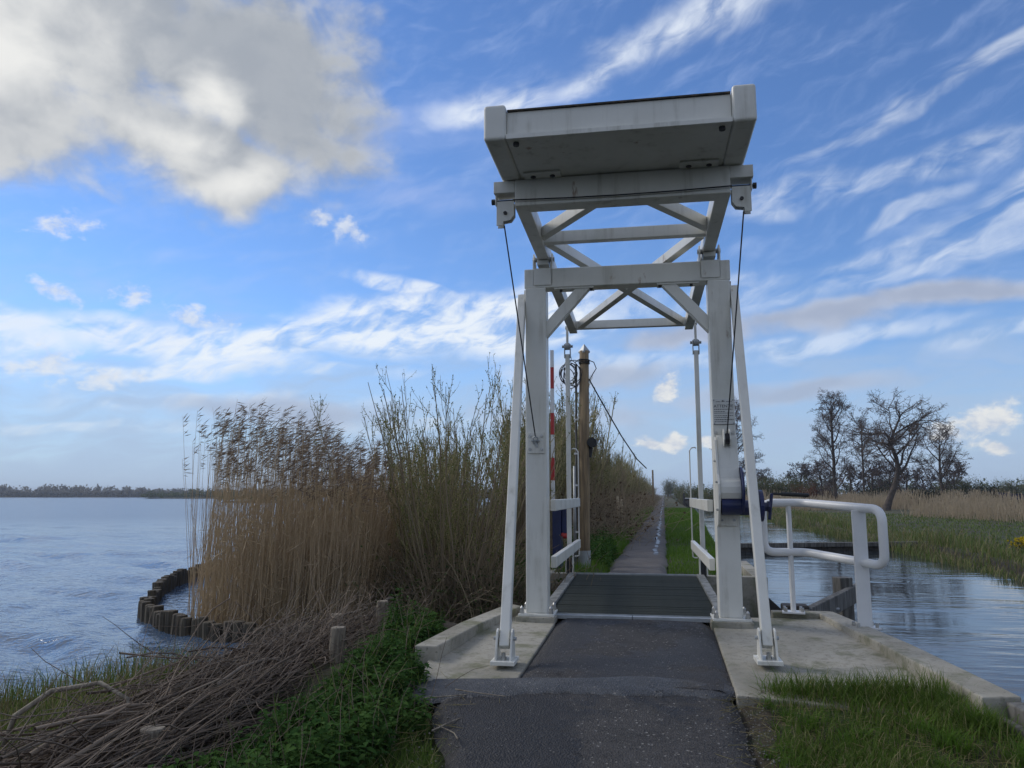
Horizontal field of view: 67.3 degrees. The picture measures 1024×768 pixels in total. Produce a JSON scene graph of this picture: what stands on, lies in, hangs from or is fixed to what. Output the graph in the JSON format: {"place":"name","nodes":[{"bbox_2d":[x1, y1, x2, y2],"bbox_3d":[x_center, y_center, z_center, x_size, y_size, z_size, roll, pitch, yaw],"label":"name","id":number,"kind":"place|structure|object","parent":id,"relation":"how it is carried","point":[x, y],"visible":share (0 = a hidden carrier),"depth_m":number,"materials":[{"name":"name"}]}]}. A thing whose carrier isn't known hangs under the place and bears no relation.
{"place":"outdoors","nodes":[
{"label":"outdoors","id":0,"kind":"place"},
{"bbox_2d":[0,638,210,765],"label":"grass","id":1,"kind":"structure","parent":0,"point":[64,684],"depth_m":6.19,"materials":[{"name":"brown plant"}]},
{"bbox_2d":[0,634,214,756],"bbox_3d":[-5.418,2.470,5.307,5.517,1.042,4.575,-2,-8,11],"label":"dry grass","id":2,"kind":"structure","parent":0,"point":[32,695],"depth_m":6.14,"materials":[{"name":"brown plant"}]},
{"bbox_2d":[144,497,212,498],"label":"islet","id":3,"kind":"object","parent":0,"point":[181,498],"visible":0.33,"depth_m":413.09,"materials":[{"name":"plant"}]},
{"bbox_2d":[139,487,288,497],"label":"islet shrubs","id":4,"kind":"object","parent":3,"relation":"on","point":[162,494],"visible":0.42,"depth_m":417.57,"materials":[{"name":"plant"}]},
{"bbox_2d":[0,495,1023,701],"bbox_3d":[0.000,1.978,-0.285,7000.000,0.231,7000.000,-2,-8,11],"label":"water","id":5,"kind":"structure","parent":0,"point":[75,572],"depth_m":16.60,"materials":[{"name":"blue liquid"}]},
{"bbox_2d":[137,560,318,642],"bbox_3d":[-5.570,4.537,14.591,3.043,1.483,12.743,5,-9,-29],"label":"log palisade","id":6,"kind":"object","parent":5,"relation":"in","point":[161,618],"visible":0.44,"depth_m":11.22,"materials":[{"name":"brown wood"}]},
{"bbox_2d":[182,399,436,633],"bbox_3d":[-3.524,2.159,13.487,4.331,3.777,6.730,0,-8,-2],"label":"reed bed","id":7,"kind":"object","parent":5,"relation":"in","point":[306,535],"visible":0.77,"depth_m":11.43,"materials":[{"name":"plant"}]},
{"bbox_2d":[769,598,808,615],"bbox_3d":[3.561,3.591,9.841,0.500,1.698,0.270,-2,-8,11],"label":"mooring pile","id":8,"kind":"object","parent":5,"relation":"in","point":[773,605],"visible":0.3,"depth_m":9.85,"materials":[{"name":"wood"}]},
{"bbox_2d":[832,576,854,620],"bbox_3d":[5.025,3.910,11.570,0.210,1.960,0.210,2,-8,-14],"label":"fender post","id":9,"kind":"object","parent":5,"relation":"in","point":[839,583],"visible":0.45,"depth_m":11.59,"materials":[{"name":"wood"}]},
{"bbox_2d":[804,583,856,613],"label":"fender beam","id":10,"kind":"structure","parent":9,"relation":"attached to","point":[840,600],"depth_m":10.82,"materials":[{"name":"grey wood"}]},
{"bbox_2d":[0,495,1023,767],"bbox_3d":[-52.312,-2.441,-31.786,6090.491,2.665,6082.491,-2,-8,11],"label":"ground","id":11,"kind":"structure","parent":0,"point":[328,671],"depth_m":5.89,"materials":[{"name":"green plant"}]},
{"bbox_2d":[138,724,165,766],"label":"wooden stake","id":12,"kind":"object","parent":11,"relation":"on","point":[155,732],"visible":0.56,"depth_m":4.55,"materials":[{"name":"brown wood"}]},
{"bbox_2d":[0,564,449,767],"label":"brushwood pile","id":13,"kind":"object","parent":11,"relation":"on","point":[179,706],"visible":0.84,"depth_m":5.16,"materials":[{"name":"brown wood"}]},
{"bbox_2d":[0,484,499,496],"bbox_3d":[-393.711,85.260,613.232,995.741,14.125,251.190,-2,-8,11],"label":"wood","id":14,"kind":"object","parent":11,"relation":"on","point":[55,491],"visible":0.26,"depth_m":609.04,"materials":[{"name":"green plant"}]},
{"bbox_2d":[91,571,485,767],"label":"nettles","id":15,"kind":"object","parent":11,"relation":"on","point":[392,649],"visible":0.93,"depth_m":5.11,"materials":[{"name":"green plant"}]},
{"bbox_2d":[329,613,342,631],"bbox_3d":[-1.958,3.513,8.424,0.158,1.932,0.150,-2,-8,11],"label":"wooden stake","id":16,"kind":"object","parent":11,"relation":"on","point":[337,618],"visible":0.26,"depth_m":8.50,"materials":[{"name":"brown wood"}]},
{"bbox_2d":[329,626,345,662],"bbox_3d":[-1.596,2.675,6.991,0.148,0.901,0.140,-2,-8,11],"label":"wooden stake","id":17,"kind":"object","parent":11,"relation":"on","point":[336,637],"visible":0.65,"depth_m":6.98,"materials":[{"name":"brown wood"}]},
{"bbox_2d":[263,662,453,767],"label":"grass","id":18,"kind":"structure","parent":11,"relation":"on","point":[420,760],"depth_m":4.75,"materials":[{"name":"green plant"}]},
{"bbox_2d":[375,600,388,626],"bbox_3d":[-1.485,3.034,8.729,0.144,1.116,0.136,-2,-8,11],"label":"wooden stake","id":19,"kind":"object","parent":11,"relation":"on","point":[382,605],"visible":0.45,"depth_m":8.74,"materials":[{"name":"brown wood"}]},
{"bbox_2d":[269,352,606,627],"bbox_3d":[-1.007,1.614,11.905,5.869,4.531,4.117,-2,-8,11],"label":"willow shrub","id":20,"kind":"object","parent":11,"relation":"on","point":[472,589],"visible":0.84,"depth_m":11.39,"materials":[{"name":"plant"}]},
{"bbox_2d":[350,427,551,595],"bbox_3d":[-1.425,2.357,13.944,4.328,3.327,4.474,-1,-8,4],"label":"willow bush","id":21,"kind":"object","parent":11,"relation":"on","point":[447,480],"visible":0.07,"depth_m":13.93,"materials":[{"name":"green plant"}]},
{"bbox_2d":[375,542,552,622],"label":"nettles","id":22,"kind":"object","parent":11,"relation":"on","point":[524,560],"visible":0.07,"depth_m":12.39,"materials":[{"name":"green plant"}]},
{"bbox_2d":[413,417,525,566],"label":"willow bush","id":23,"kind":"object","parent":11,"relation":"on","point":[425,447],"visible":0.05,"depth_m":16.84,"materials":[{"name":"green plant"}]},
{"bbox_2d":[470,446,628,565],"bbox_3d":[0.333,2.766,16.142,4.451,3.275,3.754,-3,-9,19],"label":"willow bush","id":24,"kind":"object","parent":11,"relation":"on","point":[519,524],"visible":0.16,"depth_m":15.86,"materials":[{"name":"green plant"}]},
{"bbox_2d":[463,399,652,548],"bbox_3d":[-0.187,2.637,18.502,7.107,4.286,6.058,1,-8,-7],"label":"willow bush","id":25,"kind":"object","parent":11,"relation":"on","point":[559,473],"visible":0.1,"depth_m":18.27,"materials":[{"name":"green plant"}]},
{"bbox_2d":[477,365,690,546],"bbox_3d":[1.205,2.227,20.841,7.458,5.545,7.213,-4,-9,24],"label":"willow bush","id":26,"kind":"object","parent":11,"relation":"on","point":[605,517],"visible":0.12,"depth_m":20.43,"materials":[{"name":"green plant"}]},
{"bbox_2d":[516,505,652,599],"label":"verge grass","id":27,"kind":"structure","parent":11,"relation":"on","point":[621,546],"depth_m":14.54,"materials":[{"name":"green plant"}]},
{"bbox_2d":[480,378,690,532],"bbox_3d":[1.835,2.790,25.614,8.136,6.049,7.869,1,-8,-9],"label":"willow bush","id":28,"kind":"object","parent":11,"relation":"on","point":[593,466],"visible":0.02,"depth_m":24.98,"materials":[{"name":"green plant"}]},
{"bbox_2d":[563,527,618,566],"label":"nettles","id":29,"kind":"object","parent":11,"relation":"on","point":[604,547],"visible":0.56,"depth_m":14.75,"materials":[{"name":"green plant"}]},
{"bbox_2d":[477,385,713,539],"bbox_3d":[1.764,2.830,22.699,9.270,5.590,7.902,-1,-8,4],"label":"willow bush","id":30,"kind":"object","parent":11,"relation":"on","point":[607,505],"visible":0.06,"depth_m":22.31,"materials":[{"name":"green plant"}]},
{"bbox_2d":[559,344,646,567],"bbox_3d":[2.111,1.678,14.870,0.608,4.420,3.794,-5,-10,33],"label":"utility pole","id":31,"kind":"object","parent":11,"relation":"on","point":[587,444],"visible":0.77,"depth_m":13.46,"materials":[{"name":"brown wood"}]},
{"bbox_2d":[549,399,679,532],"bbox_3d":[1.840,3.584,27.629,8.184,6.022,6.902,-1,-8,9],"label":"willow bush","id":32,"kind":"object","parent":11,"relation":"on","point":[597,448],"visible":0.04,"depth_m":27.20,"materials":[{"name":"green plant"}]},
{"bbox_2d":[595,450,642,516],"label":"willow bush","id":33,"kind":"object","parent":11,"relation":"on","point":[611,475],"visible":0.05,"depth_m":36.01,"materials":[{"name":"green plant"}]},
{"bbox_2d":[590,424,663,527],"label":"willow bush","id":34,"kind":"object","parent":11,"relation":"on","point":[605,489],"visible":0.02,"depth_m":28.37,"materials":[{"name":"green plant"}]},
{"bbox_2d":[593,435,661,520],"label":"willow bush","id":35,"kind":"object","parent":11,"relation":"on","point":[603,475],"depth_m":33.33,"materials":[{"name":"green plant"}]},
{"bbox_2d":[590,429,665,528],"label":"willow bush","id":36,"kind":"object","parent":11,"relation":"on","point":[604,473],"visible":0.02,"depth_m":30.64,"materials":[{"name":"green plant"}]},
{"bbox_2d":[597,440,661,519],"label":"willow bush","id":37,"kind":"object","parent":11,"relation":"on","point":[616,474],"visible":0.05,"depth_m":38.68,"materials":[{"name":"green plant"}]},
{"bbox_2d":[609,459,651,514],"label":"willow bush","id":38,"kind":"object","parent":11,"relation":"on","point":[624,485],"visible":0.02,"depth_m":47.29,"materials":[{"name":"green plant"}]},
{"bbox_2d":[605,454,656,516],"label":"willow bush","id":39,"kind":"object","parent":11,"relation":"on","point":[617,481],"visible":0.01,"depth_m":41.15,"materials":[{"name":"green plant"}]},
{"bbox_2d":[602,455,662,511],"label":"willow bush","id":40,"kind":"object","parent":11,"relation":"on","point":[631,481],"visible":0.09,"depth_m":57.09,"materials":[{"name":"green plant"}]},
{"bbox_2d":[609,449,658,513],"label":"willow bush","id":41,"kind":"object","parent":11,"relation":"on","point":[620,469],"visible":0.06,"depth_m":44.31,"materials":[{"name":"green plant"}]},
{"bbox_2d":[605,452,666,511],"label":"willow bush","id":42,"kind":"object","parent":11,"relation":"on","point":[628,489],"visible":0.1,"depth_m":53.84,"materials":[{"name":"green plant"}]},
{"bbox_2d":[628,466,647,506],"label":"willow bush","id":43,"kind":"object","parent":11,"relation":"on","point":[634,483],"visible":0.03,"depth_m":64.92,"materials":[{"name":"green plant"}]},
{"bbox_2d":[610,457,666,510],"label":"willow bush","id":44,"kind":"object","parent":11,"relation":"on","point":[631,484],"visible":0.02,"depth_m":60.63,"materials":[{"name":"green plant"}]},
{"bbox_2d":[609,496,668,573],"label":"footpath","id":45,"kind":"structure","parent":11,"relation":"on","point":[644,557],"depth_m":15.87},
{"bbox_2d":[634,471,657,502],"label":"willow bush","id":46,"kind":"object","parent":11,"relation":"on","point":[642,479],"visible":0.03,"depth_m":81.63,"materials":[{"name":"green plant"}]},
{"bbox_2d":[628,464,664,505],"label":"willow bush","id":47,"kind":"object","parent":11,"relation":"on","point":[640,480],"visible":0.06,"depth_m":86.15,"materials":[{"name":"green plant"}]},
{"bbox_2d":[625,465,670,506],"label":"willow bush","id":48,"kind":"object","parent":11,"relation":"on","point":[640,494],"visible":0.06,"depth_m":68.58,"materials":[{"name":"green plant"}]},
{"bbox_2d":[652,470,653,501],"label":"distant pole","id":49,"kind":"object","parent":11,"relation":"on","point":[652,485],"visible":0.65,"depth_m":85.78,"materials":[{"name":"brown wood"}]},
{"bbox_2d":[550,561,767,617],"bbox_3d":[2.353,4.101,12.873,3.410,2.055,2.940,-2,-8,11],"label":"abutment","id":50,"kind":"object","parent":11,"relation":"on","point":[749,594],"visible":0.14,"depth_m":11.31,"materials":[{"name":"concrete"}]},
{"bbox_2d":[550,350,566,570],"bbox_3d":[0.804,1.279,12.978,0.295,3.770,0.300,-2,-8,11],"label":"boom barrier","id":51,"kind":"object","parent":50,"relation":"on","point":[559,521],"visible":0.76,"depth_m":12.79,"materials":[{"name":"red metal"}]},
{"bbox_2d":[659,478,686,497],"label":"olive bush","id":52,"kind":"object","parent":11,"relation":"on","point":[668,488],"visible":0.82,"depth_m":290.27,"materials":[{"name":"green plant"}]},
{"bbox_2d":[670,480,689,502],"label":"olive bush","id":53,"kind":"object","parent":11,"relation":"on","point":[680,489],"visible":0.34,"depth_m":201.87,"materials":[{"name":"green plant"}]},
{"bbox_2d":[672,483,706,504],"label":"olive bush","id":54,"kind":"object","parent":11,"relation":"on","point":[695,495],"visible":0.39,"depth_m":158.24,"materials":[{"name":"green plant"}]},
{"bbox_2d":[695,483,713,507],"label":"olive bush","id":55,"kind":"object","parent":11,"relation":"on","point":[705,495],"visible":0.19,"depth_m":119.18,"materials":[{"name":"green plant"}]},
{"bbox_2d":[415,604,1021,740],"bbox_3d":[1.485,3.109,6.919,4.378,1.720,3.437,-2,-8,11],"label":"concrete abutment","id":56,"kind":"object","parent":11,"relation":"on","point":[824,641],"visible":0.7,"depth_m":6.63,"materials":[{"name":"grey concrete"}]},
{"bbox_2d":[521,618,735,697],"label":"asphalt ramp","id":57,"kind":"structure","parent":56,"relation":"on","point":[587,648],"depth_m":6.69,"materials":[{"name":"grey asphalt"}]},
{"bbox_2d":[484,84,808,665],"bbox_3d":[1.648,0.393,8.932,3.022,4.781,6.082,-1,-8,10],"label":"drawbridge","id":58,"kind":"object","parent":56,"relation":"on","point":[668,155],"visible":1,"depth_m":7.91,"materials":[{"name":"white paint"}]},
{"bbox_2d":[761,499,888,629],"bbox_3d":[3.255,1.816,7.899,0.412,1.258,1.422,6,-10,-34],"label":"tube railing","id":59,"kind":"object","parent":56,"relation":"on","point":[860,561],"visible":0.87,"depth_m":7.59,"materials":[{"name":"white metal"}]},
{"bbox_2d":[703,486,746,506],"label":"olive bush","id":60,"kind":"object","parent":11,"relation":"on","point":[711,496],"visible":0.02,"depth_m":112.47,"materials":[{"name":"green plant"}]},
{"bbox_2d":[710,399,767,476],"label":"alder tree","id":61,"kind":"object","parent":11,"relation":"on","point":[738,430],"visible":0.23,"depth_m":124.60,"materials":[{"name":"brown plant"}]},
{"bbox_2d":[745,474,779,496],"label":"olive bush","id":62,"kind":"object","parent":11,"relation":"on","point":[763,484],"visible":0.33,"depth_m":113.74,"materials":[{"name":"green plant"}]},
{"bbox_2d":[756,468,776,485],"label":"tree","id":63,"kind":"object","parent":11,"relation":"on","point":[763,472],"visible":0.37,"depth_m":128.30,"materials":[{"name":"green plant"}]},
{"bbox_2d":[762,473,791,497],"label":"olive bush","id":64,"kind":"object","parent":11,"relation":"on","point":[776,488],"visible":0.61,"depth_m":114.58,"materials":[{"name":"green plant"}]},
{"bbox_2d":[774,472,813,497],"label":"olive bush","id":65,"kind":"object","parent":11,"relation":"on","point":[793,484],"visible":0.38,"depth_m":117.08,"materials":[{"name":"green plant"}]},
{"bbox_2d":[781,462,816,486],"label":"tree","id":66,"kind":"object","parent":11,"relation":"on","point":[807,474],"visible":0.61,"depth_m":120.89,"materials":[{"name":"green plant"}]},
{"bbox_2d":[787,482,817,498],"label":"rust bush","id":67,"kind":"object","parent":11,"relation":"on","point":[810,493],"visible":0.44,"depth_m":101.22,"materials":[{"name":"brown plant"}]},
{"bbox_2d":[799,460,841,494],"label":"tree","id":68,"kind":"object","parent":11,"relation":"on","point":[824,476],"visible":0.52,"depth_m":128.68,"materials":[{"name":"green plant"}]},
{"bbox_2d":[811,483,832,498],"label":"dark bush","id":69,"kind":"object","parent":11,"relation":"on","point":[823,493],"visible":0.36,"depth_m":101.59,"materials":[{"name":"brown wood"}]},
{"bbox_2d":[802,473,844,492],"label":"olive bush","id":70,"kind":"object","parent":11,"relation":"on","point":[819,485],"visible":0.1,"depth_m":140.31,"materials":[{"name":"green plant"}]},
{"bbox_2d":[796,389,859,500],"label":"alder tree","id":71,"kind":"object","parent":11,"relation":"on","point":[830,415],"visible":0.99,"depth_m":98.48,"materials":[{"name":"brown plant"}]},
{"bbox_2d":[740,541,927,551],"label":"timber dam","id":72,"kind":"structure","parent":11,"relation":"on","point":[823,546],"depth_m":27.74,"materials":[{"name":"wood"}]},
{"bbox_2d":[836,465,875,493],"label":"tree","id":73,"kind":"object","parent":11,"relation":"on","point":[851,478],"visible":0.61,"depth_m":122.31,"materials":[{"name":"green plant"}]},
{"bbox_2d":[691,477,1023,497],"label":"wood","id":74,"kind":"object","parent":11,"relation":"on","point":[848,489],"visible":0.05,"depth_m":362.52,"materials":[{"name":"plant"}]},
{"bbox_2d":[844,407,884,489],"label":"alder tree","id":75,"kind":"object","parent":11,"relation":"on","point":[860,418],"visible":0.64,"depth_m":117.15,"materials":[{"name":"brown plant"}]},
{"bbox_2d":[857,459,888,490],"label":"tree","id":76,"kind":"object","parent":11,"relation":"on","point":[870,482],"visible":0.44,"depth_m":129.18,"materials":[{"name":"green plant"}]},
{"bbox_2d":[860,483,896,498],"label":"dark bush","id":77,"kind":"object","parent":11,"relation":"on","point":[877,491],"visible":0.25,"depth_m":103.00,"materials":[{"name":"green plant"}]},
{"bbox_2d":[736,657,1023,767],"bbox_3d":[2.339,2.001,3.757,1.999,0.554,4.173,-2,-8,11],"label":"grass","id":78,"kind":"structure","parent":11,"relation":"on","point":[925,703],"depth_m":4.93,"materials":[{"name":"green plant"}]},
{"bbox_2d":[742,507,1023,581],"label":"grassy bank","id":79,"kind":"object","parent":11,"relation":"on","point":[926,547],"visible":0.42,"depth_m":26.91,"materials":[{"name":"green plant"}]},
{"bbox_2d":[866,476,900,493],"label":"olive bush","id":80,"kind":"object","parent":11,"relation":"on","point":[882,482],"visible":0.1,"depth_m":138.10,"materials":[{"name":"green plant"}]},
{"bbox_2d":[745,488,1023,522],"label":"reeds","id":81,"kind":"object","parent":11,"relation":"on","point":[958,504],"visible":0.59,"depth_m":70.16,"materials":[{"name":"beige plant"}]},
{"bbox_2d":[748,682,1023,767],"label":"dead thatch","id":82,"kind":"object","parent":11,"relation":"on","point":[982,761],"visible":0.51,"depth_m":4.70,"materials":[{"name":"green plant"}]},
{"bbox_2d":[866,458,908,492],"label":"tree","id":83,"kind":"object","parent":11,"relation":"on","point":[880,473],"visible":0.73,"depth_m":125.14,"materials":[{"name":"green plant"}]},
{"bbox_2d":[838,388,950,510],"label":"alder tree","id":84,"kind":"object","parent":11,"relation":"on","point":[890,443],"visible":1,"depth_m":79.45,"materials":[{"name":"brown plant"}]},
{"bbox_2d":[887,465,927,495],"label":"tree","id":85,"kind":"object","parent":11,"relation":"on","point":[904,476],"visible":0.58,"depth_m":108.50,"materials":[{"name":"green plant"}]},
{"bbox_2d":[909,466,938,491],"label":"tree","id":86,"kind":"object","parent":11,"relation":"on","point":[922,477],"visible":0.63,"depth_m":120.23,"materials":[{"name":"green plant"}]},
{"bbox_2d":[903,484,947,503],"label":"dark bush","id":87,"kind":"object","parent":11,"relation":"on","point":[928,492],"visible":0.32,"depth_m":90.78,"materials":[{"name":"green plant"}]},
{"bbox_2d":[911,421,971,492],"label":"alder tree","id":88,"kind":"object","parent":11,"relation":"on","point":[947,464],"visible":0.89,"depth_m":109.87,"materials":[{"name":"brown plant"}]},
{"bbox_2d":[926,476,960,494],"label":"olive bush","id":89,"kind":"object","parent":11,"relation":"on","point":[943,485],"visible":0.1,"depth_m":135.51,"materials":[{"name":"green plant"}]},
{"bbox_2d":[937,459,969,488],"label":"tree","id":90,"kind":"object","parent":11,"relation":"on","point":[962,471],"visible":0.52,"depth_m":127.22,"materials":[{"name":"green plant"}]},
{"bbox_2d":[943,474,1000,493],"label":"olive bush","id":91,"kind":"object","parent":11,"relation":"on","point":[966,484],"visible":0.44,"depth_m":108.62,"materials":[{"name":"green plant"}]},
{"bbox_2d":[964,480,1020,498],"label":"evergreen bush","id":92,"kind":"object","parent":11,"relation":"on","point":[994,488],"visible":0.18,"depth_m":96.44,"materials":[{"name":"green plant"}]},
{"bbox_2d":[993,475,1023,493],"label":"olive bush","id":93,"kind":"object","parent":11,"relation":"on","point":[1007,488],"visible":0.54,"depth_m":152.03,"materials":[{"name":"green plant"}]},
{"bbox_2d":[995,702,1023,751],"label":"edge board","id":94,"kind":"object","parent":11,"relation":"on","point":[1015,709],"visible":0.34,"depth_m":4.86,"materials":[{"name":"grey concrete"}]},
{"bbox_2d":[1007,536,1023,554],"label":"flower clump","id":95,"kind":"object","parent":11,"relation":"on","point":[1021,541],"visible":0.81,"depth_m":22.66,"materials":[{"name":"yellow plant"}]},
{"bbox_2d":[0,0,1023,494],"label":"sky","id":96,"kind":"structure","parent":0,"point":[210,205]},
{"bbox_2d":[432,693,755,767],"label":"asphalt road","id":97,"kind":"structure","parent":0,"point":[526,738],"depth_m":4.92,"materials":[{"name":"grey asphalt"}]},
{"bbox_2d":[425,694,466,697],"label":"fallen twig","id":98,"kind":"object","parent":97,"relation":"on","point":[447,696],"visible":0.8,"depth_m":5.56,"materials":[{"name":"brown wood"}]},
{"bbox_2d":[431,717,461,730],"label":"fallen twig","id":99,"kind":"object","parent":97,"relation":"on","point":[444,724],"visible":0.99,"depth_m":5.05,"materials":[{"name":"brown wood"}]},
{"bbox_2d":[455,689,505,696],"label":"fallen twig","id":100,"kind":"object","parent":97,"relation":"on","point":[478,692],"visible":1,"depth_m":5.58,"materials":[{"name":"brown wood"}]},
{"bbox_2d":[397,676,735,704],"bbox_3d":[0.417,2.281,5.740,2.492,0.121,0.525,-1,-8,4],"label":"tar joint","id":101,"kind":"object","parent":97,"relation":"on","point":[635,686],"visible":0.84,"depth_m":5.70,"materials":[{"name":"black asphalt"}]},
{"bbox_2d":[381,691,787,767],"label":"gravel","id":102,"kind":"structure","parent":97,"relation":"on","point":[770,731],"depth_m":4.88,"materials":[{"name":"grey gravel"}]},
{"bbox_2d":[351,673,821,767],"bbox_3d":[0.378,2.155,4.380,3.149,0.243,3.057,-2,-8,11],"label":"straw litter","id":103,"kind":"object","parent":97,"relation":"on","point":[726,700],"visible":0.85,"depth_m":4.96,"materials":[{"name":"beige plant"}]},
{"bbox_2d":[664,507,742,575],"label":"verge grass","id":104,"kind":"structure","parent":0,"point":[681,533],"depth_m":19.84,"materials":[{"name":"green plant"}]},
{"bbox_2d":[806,512,1023,561],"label":"field grass","id":105,"kind":"structure","parent":0,"point":[951,518],"depth_m":41.81,"materials":[{"name":"plant"}]}
]}

